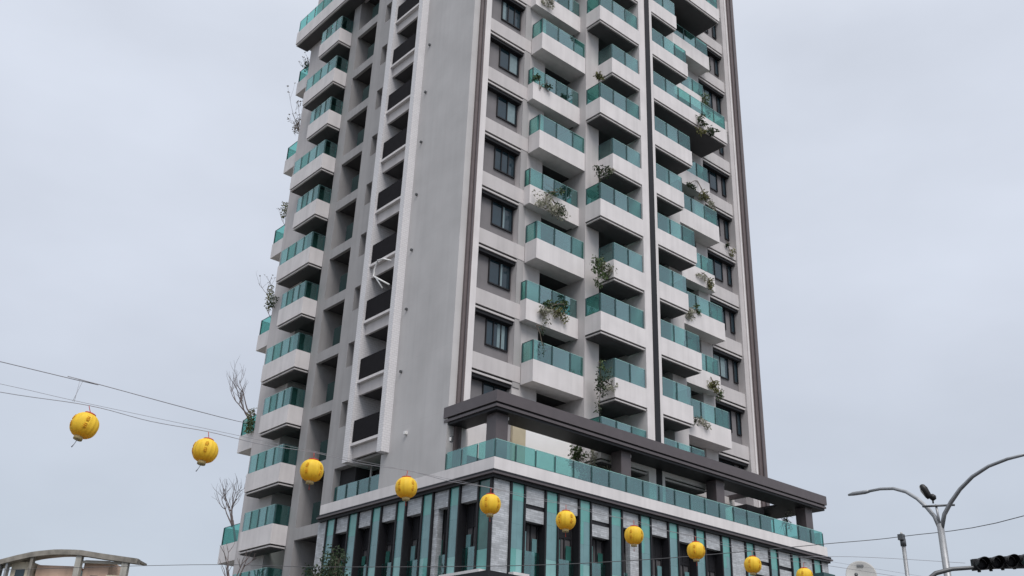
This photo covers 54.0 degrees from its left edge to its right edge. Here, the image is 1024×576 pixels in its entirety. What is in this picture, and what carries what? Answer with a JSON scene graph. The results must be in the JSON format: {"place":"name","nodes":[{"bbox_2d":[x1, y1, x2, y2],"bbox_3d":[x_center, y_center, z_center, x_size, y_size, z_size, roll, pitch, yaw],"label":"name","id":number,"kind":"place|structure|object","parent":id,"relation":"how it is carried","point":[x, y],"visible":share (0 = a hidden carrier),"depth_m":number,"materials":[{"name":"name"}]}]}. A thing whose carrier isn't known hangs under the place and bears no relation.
{"place":"outdoors","nodes":[
{"label":"outdoors","id":0,"kind":"place"},
{"bbox_2d":[1,392,891,575],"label":"lantern cable","id":1,"kind":"object","parent":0,"point":[402,469],"visible":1,"depth_m":17.89,"materials":[{"name":"grey metal"}]},
{"bbox_2d":[69,406,98,446],"bbox_3d":[-6.376,2.068,14.988,0.414,0.662,0.410,22,-32,-36],"label":"paper lantern","id":2,"kind":"object","parent":1,"relation":"hanging from","point":[84,425],"visible":1,"depth_m":14.86,"materials":[{"name":"yellow paper"}]},
{"bbox_2d":[192,432,217,471],"bbox_3d":[-4.887,2.610,16.008,0.410,0.663,0.405,22,-32,-36],"label":"paper lantern","id":3,"kind":"object","parent":1,"relation":"hanging from","point":[204,450],"visible":1,"depth_m":15.88,"materials":[{"name":"yellow paper"}]},
{"bbox_2d":[300,458,323,489],"bbox_3d":[-3.394,3.105,17.051,0.400,0.639,0.400,22,-32,-36],"label":"paper lantern","id":4,"kind":"object","parent":1,"relation":"hanging from","point":[311,471],"visible":1,"depth_m":16.92,"materials":[{"name":"yellow paper"}]},
{"bbox_2d":[395,471,416,505],"bbox_3d":[-1.902,3.600,18.089,0.406,0.642,0.409,22,-32,-36],"label":"paper lantern","id":5,"kind":"object","parent":1,"relation":"hanging from","point":[406,488],"visible":1,"depth_m":17.95,"materials":[{"name":"yellow paper"}]},
{"bbox_2d":[2,384,917,575],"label":"support wire","id":6,"kind":"object","parent":1,"relation":"attached to","point":[421,473],"visible":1,"depth_m":17.93,"materials":[{"name":"grey metal"}]},
{"bbox_2d":[480,492,500,521],"bbox_3d":[-0.412,4.123,19.117,0.405,0.642,0.408,22,-32,-36],"label":"paper lantern","id":7,"kind":"object","parent":1,"relation":"hanging from","point":[490,504],"visible":1,"depth_m":18.98,"materials":[{"name":"yellow paper"}]},
{"bbox_2d":[556,510,575,536],"bbox_3d":[1.076,4.662,20.135,0.408,0.641,0.407,22,-32,-36],"label":"paper lantern","id":8,"kind":"object","parent":1,"relation":"hanging from","point":[565,521],"visible":1,"depth_m":20.00,"materials":[{"name":"yellow paper"}]},
{"bbox_2d":[624,525,643,546],"bbox_3d":[2.567,5.211,21.152,0.403,0.641,0.407,22,-32,-36],"label":"paper lantern","id":9,"kind":"object","parent":1,"relation":"hanging from","point":[634,535],"visible":1,"depth_m":21.02,"materials":[{"name":"yellow paper"}]},
{"bbox_2d":[687,537,704,563],"bbox_3d":[4.054,5.796,22.151,0.400,0.639,0.402,22,-32,-36],"label":"paper lantern","id":10,"kind":"object","parent":1,"relation":"hanging from","point":[695,551],"visible":1,"depth_m":22.02,"materials":[{"name":"yellow paper"}]},
{"bbox_2d":[744,554,761,575],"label":"paper lantern","id":11,"kind":"object","parent":1,"relation":"hanging from","point":[752,565],"visible":1,"depth_m":23.02,"materials":[{"name":"yellow paper"}]},
{"bbox_2d":[796,563,812,575],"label":"paper lantern","id":12,"kind":"object","parent":1,"relation":"hanging from","point":[803,571],"visible":1,"depth_m":24.07,"materials":[{"name":"yellow paper"}]},
{"bbox_2d":[0,0,1023,575],"label":"sky","id":13,"kind":"structure","parent":0,"point":[144,144],"materials":[{"name":"grey"}]},
{"bbox_3d":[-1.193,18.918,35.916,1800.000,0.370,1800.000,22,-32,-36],"label":"ground","id":14,"kind":"structure","parent":0,"visible":0},
{"bbox_2d":[217,0,832,575],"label":"apartment tower","id":15,"kind":"structure","parent":14,"relation":"on","point":[441,144],"depth_m":54.12,"materials":[{"name":"grey paint"}]},
{"bbox_2d":[0,361,246,422],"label":"overhead wire","id":16,"kind":"object","parent":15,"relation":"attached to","point":[116,389],"visible":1,"depth_m":15.33,"materials":[{"name":"grey metal"}]},
{"bbox_2d":[214,474,244,541],"bbox_3d":[-16.857,13.724,60.332,2.821,5.360,1.553,-6,-26,16],"label":"bare tree","id":17,"kind":"object","parent":15,"relation":"on","point":[231,521],"visible":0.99,"depth_m":60.69,"materials":[{"name":"plant"}]},
{"bbox_2d":[226,356,255,433],"bbox_3d":[-16.849,6.891,62.296,2.245,6.186,3.941,22,-32,-36],"label":"bare tree","id":18,"kind":"object","parent":15,"relation":"on","point":[250,420],"visible":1,"depth_m":62.65,"materials":[{"name":"grey plant"}]},
{"bbox_2d":[259,275,278,317],"bbox_3d":[-15.475,1.284,64.822,2.243,5.324,4.005,22,-32,-36],"label":"bare tree","id":19,"kind":"object","parent":15,"relation":"on","point":[270,299],"visible":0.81,"depth_m":64.49,"materials":[{"name":"grey plant"}]},
{"bbox_2d":[276,201,287,224],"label":"bare tree","id":20,"kind":"object","parent":15,"relation":"on","point":[284,212],"visible":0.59,"depth_m":67.19,"materials":[{"name":"grey plant"}]},
{"bbox_2d":[287,83,302,133],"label":"bare tree","id":21,"kind":"object","parent":15,"relation":"on","point":[296,125],"visible":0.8,"depth_m":70.17,"materials":[{"name":"grey plant"}]},
{"bbox_2d":[298,52,308,71],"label":"bare tree","id":22,"kind":"object","parent":15,"relation":"on","point":[307,65],"visible":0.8,"depth_m":72.45,"materials":[{"name":"grey plant"}]},
{"bbox_2d":[339,534,345,569],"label":"window","id":23,"kind":"structure","parent":15,"relation":"in","point":[343,540],"depth_m":49.09,"materials":[{"name":"black glass"}]},
{"bbox_2d":[360,528,369,575],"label":"window","id":24,"kind":"structure","parent":15,"relation":"in","point":[366,534],"depth_m":47.46,"materials":[{"name":"black glass"}]},
{"bbox_2d":[373,258,391,288],"bbox_3d":[-6.796,-0.782,52.583,0.170,1.878,1.507,22,-32,-36],"label":"bent hose","id":25,"kind":"object","parent":15,"relation":"hanging from","point":[377,278],"visible":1,"depth_m":52.64,"materials":[{"name":"white plastic"}]},
{"bbox_2d":[384,522,394,575],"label":"window","id":26,"kind":"structure","parent":15,"relation":"in","point":[390,533],"depth_m":45.99,"materials":[{"name":"black glass"}]},
{"bbox_2d":[409,516,420,575],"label":"window","id":27,"kind":"structure","parent":15,"relation":"in","point":[416,520],"depth_m":44.57,"materials":[{"name":"clear glass"}]},
{"bbox_2d":[439,509,447,574],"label":"window","id":28,"kind":"structure","parent":15,"relation":"in","point":[444,527],"depth_m":43.18,"materials":[{"name":"clear glass"}]},
{"bbox_2d":[464,503,476,570],"bbox_3d":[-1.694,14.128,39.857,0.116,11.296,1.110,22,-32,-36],"label":"window","id":29,"kind":"structure","parent":15,"relation":"in","point":[471,512],"depth_m":41.90,"materials":[{"name":"black glass"}]},
{"bbox_2d":[466,455,480,463],"bbox_3d":[-1.305,8.517,45.627,2.350,1.450,0.090,22,-32,-36],"label":"terrace door","id":30,"kind":"structure","parent":15,"relation":"in","point":[470,459],"depth_m":45.37,"materials":[{"name":"teal glass"}]},
{"bbox_2d":[482,382,505,393],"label":"window","id":31,"kind":"structure","parent":15,"relation":"in","point":[486,387],"depth_m":47.67,"materials":[{"name":"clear glass"}]},
{"bbox_2d":[484,318,508,352],"bbox_3d":[-0.744,2.294,49.041,1.440,1.410,0.072,22,-32,-36],"label":"window","id":32,"kind":"structure","parent":15,"relation":"in","point":[496,333],"depth_m":49.04,"materials":[{"name":"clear glass"}]},
{"bbox_2d":[487,257,510,291],"bbox_3d":[-0.627,-0.688,50.450,1.440,1.410,0.072,22,-32,-36],"label":"window","id":33,"kind":"structure","parent":15,"relation":"in","point":[499,273],"depth_m":50.46,"materials":[{"name":"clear glass"}]},
{"bbox_2d":[490,200,512,233],"bbox_3d":[-0.510,-3.670,51.858,1.440,1.410,0.072,22,-32,-36],"label":"window","id":34,"kind":"structure","parent":15,"relation":"in","point":[501,215],"depth_m":51.85,"materials":[{"name":"clear glass"}]},
{"bbox_2d":[493,146,515,178],"bbox_3d":[-0.393,-6.651,53.267,1.440,1.410,0.072,22,-32,-36],"label":"window","id":35,"kind":"structure","parent":15,"relation":"in","point":[504,162],"depth_m":53.27,"materials":[{"name":"clear glass"}]},
{"bbox_2d":[496,95,517,126],"bbox_3d":[-0.276,-9.633,54.676,1.440,1.410,0.072,22,-32,-36],"label":"window","id":36,"kind":"structure","parent":15,"relation":"in","point":[506,110],"depth_m":54.68,"materials":[{"name":"clear glass"}]},
{"bbox_2d":[498,46,519,77],"bbox_3d":[-0.159,-12.615,56.085,1.440,1.410,0.072,22,-32,-36],"label":"window","id":37,"kind":"structure","parent":15,"relation":"in","point":[508,61],"depth_m":56.08,"materials":[{"name":"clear glass"}]},
{"bbox_2d":[501,0,520,30],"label":"window","id":38,"kind":"structure","parent":15,"relation":"in","point":[510,14],"depth_m":57.50,"materials":[{"name":"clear glass"}]},
{"bbox_2d":[524,523,537,575],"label":"window","id":39,"kind":"structure","parent":15,"relation":"in","point":[533,557],"depth_m":41.92,"materials":[{"name":"clear glass"}]},
{"bbox_2d":[536,322,544,356],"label":"balcony plant","id":40,"kind":"object","parent":15,"relation":"attached to","point":[542,332],"visible":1,"depth_m":49.34,"materials":[{"name":"green plant"}]},
{"bbox_2d":[537,347,547,363],"bbox_3d":[1.008,4.353,51.812,2.200,3.140,0.070,22,-32,-36],"label":"balcony door","id":41,"kind":"structure","parent":15,"relation":"in","point":[540,357],"depth_m":52.75,"materials":[{"name":"teal glass"}]},
{"bbox_2d":[533,73,552,90],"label":"balcony plant","id":42,"kind":"object","parent":15,"relation":"on","point":[537,76],"visible":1,"depth_m":55.89,"materials":[{"name":"green plant"}]},
{"bbox_2d":[540,291,548,305],"bbox_3d":[1.125,1.371,53.220,2.200,3.140,0.070,22,-32,-36],"label":"balcony door","id":43,"kind":"structure","parent":15,"relation":"in","point":[544,296],"depth_m":54.18,"materials":[{"name":"teal glass"}]},
{"bbox_2d":[541,236,550,243],"bbox_3d":[1.242,-1.611,54.629,2.200,3.140,0.070,22,-32,-36],"label":"balcony door","id":44,"kind":"structure","parent":15,"relation":"in","point":[542,238],"depth_m":55.71,"materials":[{"name":"teal glass"}]},
{"bbox_2d":[543,185,551,193],"bbox_3d":[1.359,-4.593,56.038,2.200,3.140,0.070,22,-32,-36],"label":"balcony door","id":45,"kind":"structure","parent":15,"relation":"in","point":[545,188],"depth_m":57.07,"materials":[{"name":"glass"}]},
{"bbox_2d":[541,0,554,9],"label":"balcony plant","id":46,"kind":"object","parent":15,"relation":"on","point":[551,2],"visible":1,"depth_m":58.52,"materials":[{"name":"green plant"}]},
{"bbox_2d":[532,184,570,221],"bbox_3d":[2.058,-4.699,53.242,2.661,2.017,0.706,22,-32,-36],"label":"balcony plant","id":47,"kind":"object","parent":15,"relation":"on","point":[557,208],"visible":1,"depth_m":53.16,"materials":[{"name":"green plant"}]},
{"bbox_2d":[537,299,569,324],"bbox_3d":[2.111,1.140,50.820,2.436,1.822,0.759,22,-32,-36],"label":"balcony plant","id":48,"kind":"object","parent":15,"relation":"on","point":[558,312],"visible":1,"depth_m":50.84,"materials":[{"name":"green plant"}]},
{"bbox_2d":[559,528,571,575],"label":"window","id":49,"kind":"structure","parent":15,"relation":"in","point":[566,556],"depth_m":43.17,"materials":[{"name":"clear glass"}]},
{"bbox_2d":[566,444,610,483],"bbox_3d":[3.800,8.918,47.754,3.129,2.920,1.048,18,-29,-30],"label":"terrace shrub","id":50,"kind":"object","parent":15,"relation":"on","point":[577,450],"visible":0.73,"depth_m":47.68,"materials":[{"name":"green plant"}]},
{"bbox_2d":[592,538,602,575],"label":"window","id":51,"kind":"structure","parent":15,"relation":"in","point":[600,555],"depth_m":44.36,"materials":[{"name":"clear glass"}]},
{"bbox_2d":[592,71,604,79],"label":"balcony plant","id":52,"kind":"object","parent":15,"relation":"on","point":[598,76],"visible":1,"depth_m":57.56,"materials":[{"name":"green plant"}]},
{"bbox_2d":[592,165,614,196],"bbox_3d":[5.062,-5.750,54.892,1.455,2.198,0.780,22,-32,-36],"label":"balcony plant","id":53,"kind":"object","parent":15,"relation":"on","point":[609,171],"visible":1,"depth_m":55.06,"materials":[{"name":"green plant"}]},
{"bbox_2d":[591,255,617,288],"bbox_3d":[4.735,-0.688,52.470,1.882,1.949,0.892,22,-32,-36],"label":"balcony plant","id":54,"kind":"object","parent":15,"relation":"on","point":[603,275],"visible":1,"depth_m":52.37,"materials":[{"name":"green plant"}]},
{"bbox_2d":[593,360,618,414],"bbox_3d":[4.624,4.951,49.817,1.474,2.945,0.850,22,-32,-36],"label":"balcony plant","id":55,"kind":"object","parent":15,"relation":"on","point":[600,379],"visible":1,"depth_m":49.75,"materials":[{"name":"green plant"}]},
{"bbox_2d":[623,530,625,552],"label":"window","id":56,"kind":"structure","parent":15,"relation":"in","point":[623,530],"depth_m":45.84,"materials":[{"name":"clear glass"}]},
{"bbox_2d":[652,537,661,575],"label":"window","id":57,"kind":"structure","parent":15,"relation":"in","point":[656,542],"depth_m":47.09,"materials":[{"name":"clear glass"}]},
{"bbox_2d":[680,543,688,575],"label":"window","id":58,"kind":"structure","parent":15,"relation":"in","point":[684,561],"depth_m":48.26,"materials":[{"name":"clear glass"}]},
{"bbox_2d":[686,303,701,320],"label":"balcony plant","id":59,"kind":"object","parent":15,"relation":"on","point":[691,312],"visible":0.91,"depth_m":58.03,"materials":[{"name":"green plant"}]},
{"bbox_2d":[686,180,716,211],"bbox_3d":[11.777,-6.149,62.981,0.769,1.946,3.752,-18,-32,37],"label":"balcony plant","id":60,"kind":"object","parent":15,"relation":"on","point":[703,194],"visible":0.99,"depth_m":63.02,"materials":[{"name":"green plant"}]},
{"bbox_2d":[693,416,711,429],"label":"balcony plant","id":61,"kind":"object","parent":15,"relation":"on","point":[702,421],"visible":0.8,"depth_m":55.68,"materials":[{"name":"green plant"}]},
{"bbox_2d":[695,91,710,117],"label":"balcony plant","id":62,"kind":"object","parent":15,"relation":"on","point":[706,102],"visible":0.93,"depth_m":67.33,"materials":[{"name":"green plant"}]},
{"bbox_2d":[696,45,710,70],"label":"window","id":63,"kind":"structure","parent":15,"relation":"in","point":[698,48],"depth_m":70.91,"materials":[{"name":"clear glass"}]},
{"bbox_2d":[696,271,714,290],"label":"balcony plant","id":64,"kind":"object","parent":15,"relation":"on","point":[711,286],"visible":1,"depth_m":60.82,"materials":[{"name":"green plant"}]},
{"bbox_2d":[692,113,719,136],"bbox_3d":[11.986,-10.089,62.904,2.337,1.811,0.893,22,-32,-36],"label":"balcony plant","id":65,"kind":"object","parent":15,"relation":"on","point":[709,130],"visible":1,"depth_m":62.88,"materials":[{"name":"green plant"}]},
{"bbox_2d":[699,85,712,109],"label":"window","id":66,"kind":"structure","parent":15,"relation":"in","point":[705,91],"depth_m":69.46,"materials":[{"name":"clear glass"}]},
{"bbox_2d":[703,166,717,191],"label":"window","id":67,"kind":"structure","parent":15,"relation":"in","point":[712,177],"depth_m":66.57,"materials":[{"name":"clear glass"}]},
{"bbox_2d":[707,550,715,575],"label":"window","id":68,"kind":"structure","parent":15,"relation":"in","point":[710,558],"depth_m":49.50,"materials":[{"name":"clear glass"}]},
{"bbox_2d":[705,209,720,235],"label":"window","id":69,"kind":"structure","parent":15,"relation":"in","point":[711,217],"depth_m":65.22,"materials":[{"name":"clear glass"}]},
{"bbox_2d":[712,25,716,38],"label":"window","id":70,"kind":"structure","parent":15,"relation":"in","point":[714,27],"depth_m":72.87,"materials":[{"name":"black glass"}]},
{"bbox_2d":[707,377,723,401],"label":"balcony plant","id":71,"kind":"object","parent":15,"relation":"on","point":[712,385],"visible":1,"depth_m":58.00,"materials":[{"name":"green plant"}]},
{"bbox_2d":[708,255,722,281],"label":"window","id":72,"kind":"structure","parent":15,"relation":"in","point":[717,265],"depth_m":63.74,"materials":[{"name":"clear glass"}]},
{"bbox_2d":[713,58,718,76],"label":"window","id":73,"kind":"structure","parent":15,"relation":"in","point":[716,71],"depth_m":71.50,"materials":[{"name":"black glass"}]},
{"bbox_2d":[710,303,725,329],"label":"window","id":74,"kind":"structure","parent":15,"relation":"in","point":[716,310],"depth_m":62.34,"materials":[{"name":"teal glass"}]},
{"bbox_2d":[716,96,720,114],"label":"window","id":75,"kind":"structure","parent":15,"relation":"in","point":[718,102],"depth_m":70.12,"materials":[{"name":"black glass"}]},
{"bbox_2d":[713,352,728,379],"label":"window","id":76,"kind":"structure","parent":15,"relation":"in","point":[723,366],"depth_m":60.87,"materials":[{"name":"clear glass"}]},
{"bbox_2d":[719,147,723,155],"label":"window","id":77,"kind":"structure","parent":15,"relation":"in","point":[721,151],"depth_m":68.54,"materials":[{"name":"black glass"}]},
{"bbox_2d":[721,177,726,196],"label":"window","id":78,"kind":"structure","parent":15,"relation":"in","point":[723,181],"depth_m":67.29,"materials":[{"name":"black glass"}]},
{"bbox_2d":[716,405,732,432],"bbox_3d":[12.453,7.695,59.375,1.600,1.410,0.072,22,-32,-36],"label":"window","id":79,"kind":"structure","parent":15,"relation":"in","point":[722,415],"depth_m":59.48,"materials":[{"name":"teal glass"}]},
{"bbox_2d":[719,459,734,466],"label":"window","id":80,"kind":"structure","parent":15,"relation":"in","point":[722,461],"depth_m":58.30,"materials":[{"name":"black glass"}]},
{"bbox_2d":[724,220,729,240],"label":"window","id":81,"kind":"structure","parent":15,"relation":"in","point":[726,226],"depth_m":65.89,"materials":[{"name":"black glass"}]},
{"bbox_2d":[726,265,731,286],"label":"window","id":82,"kind":"structure","parent":15,"relation":"in","point":[729,273],"depth_m":64.47,"materials":[{"name":"black glass"}]},
{"bbox_2d":[725,242,735,256],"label":"balcony plant","id":83,"kind":"object","parent":15,"relation":"on","point":[733,250],"visible":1,"depth_m":64.53,"materials":[{"name":"green plant"}]},
{"bbox_2d":[729,312,735,333],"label":"window","id":84,"kind":"structure","parent":15,"relation":"in","point":[732,320],"depth_m":63.08,"materials":[{"name":"black glass"}]},
{"bbox_2d":[732,361,738,383],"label":"window","id":85,"kind":"structure","parent":15,"relation":"in","point":[735,366],"depth_m":61.67,"materials":[{"name":"black glass"}]},
{"bbox_2d":[735,412,741,435],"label":"window","id":86,"kind":"structure","parent":15,"relation":"in","point":[738,416],"depth_m":60.26,"materials":[{"name":"black glass"}]},
{"bbox_2d":[779,511,793,535],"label":"terrace shrub","id":87,"kind":"object","parent":15,"relation":"on","point":[786,521],"visible":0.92,"depth_m":56.59,"materials":[{"name":"green plant"}]},
{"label":"pavement","id":88,"kind":"structure","parent":0,"visible":0},
{"bbox_2d":[0,549,146,575],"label":"neighbour building","id":89,"kind":"structure","parent":88,"relation":"on","point":[28,564],"depth_m":60.24,"materials":[{"name":"concrete"}]},
{"bbox_2d":[14,570,24,575],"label":"window","id":90,"kind":"structure","parent":89,"relation":"in","point":[18,572],"depth_m":60.24,"materials":[{"name":"grey glass"}]},
{"bbox_2d":[220,543,255,575],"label":"bare tree","id":91,"kind":"object","parent":88,"relation":"on","point":[227,569],"visible":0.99,"depth_m":53.33,"materials":[{"name":"plant"}]},
{"bbox_2d":[301,544,350,575],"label":"street tree","id":92,"kind":"object","parent":88,"relation":"on","point":[335,570],"visible":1,"depth_m":43.02,"materials":[{"name":"green plant"}]},
{"bbox_2d":[813,572,834,575],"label":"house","id":93,"kind":"structure","parent":88,"relation":"on","point":[821,574],"depth_m":49.06,"materials":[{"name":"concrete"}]},
{"bbox_2d":[846,561,876,575],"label":"satellite dish","id":94,"kind":"object","parent":93,"relation":"on","point":[856,568],"visible":0.93,"depth_m":50.14,"materials":[{"name":"metal"}]},
{"bbox_2d":[848,453,1023,575],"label":"street lamp","id":95,"kind":"object","parent":88,"relation":"on","point":[927,494],"visible":1,"depth_m":25.94,"materials":[{"name":"metal"}]},
{"bbox_3d":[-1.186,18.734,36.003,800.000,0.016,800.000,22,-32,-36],"label":"road","id":96,"kind":"structure","parent":0,"visible":0},
{"bbox_2d":[897,532,909,575],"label":"utility pole","id":97,"kind":"object","parent":96,"relation":"on","point":[901,537],"visible":1,"depth_m":35.76,"materials":[{"name":"metal"}]},
{"bbox_2d":[8,515,1023,569],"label":"power line","id":98,"kind":"object","parent":97,"relation":"attached to","point":[551,564],"visible":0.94,"depth_m":37.40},
{"bbox_2d":[759,556,959,562],"bbox_3d":[12.029,9.426,34.731,7.824,0.364,0.021,6,-25,-7],"label":"thin wire","id":99,"kind":"object","parent":97,"relation":"attached to","point":[851,556],"visible":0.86,"depth_m":34.71,"materials":[{"name":"grey metal"}]},
{"bbox_2d":[929,554,1023,575],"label":"traffic signal","id":100,"kind":"object","parent":96,"relation":"on","point":[1012,561],"visible":1,"depth_m":23.98,"materials":[{"name":"metal"}]}
]}

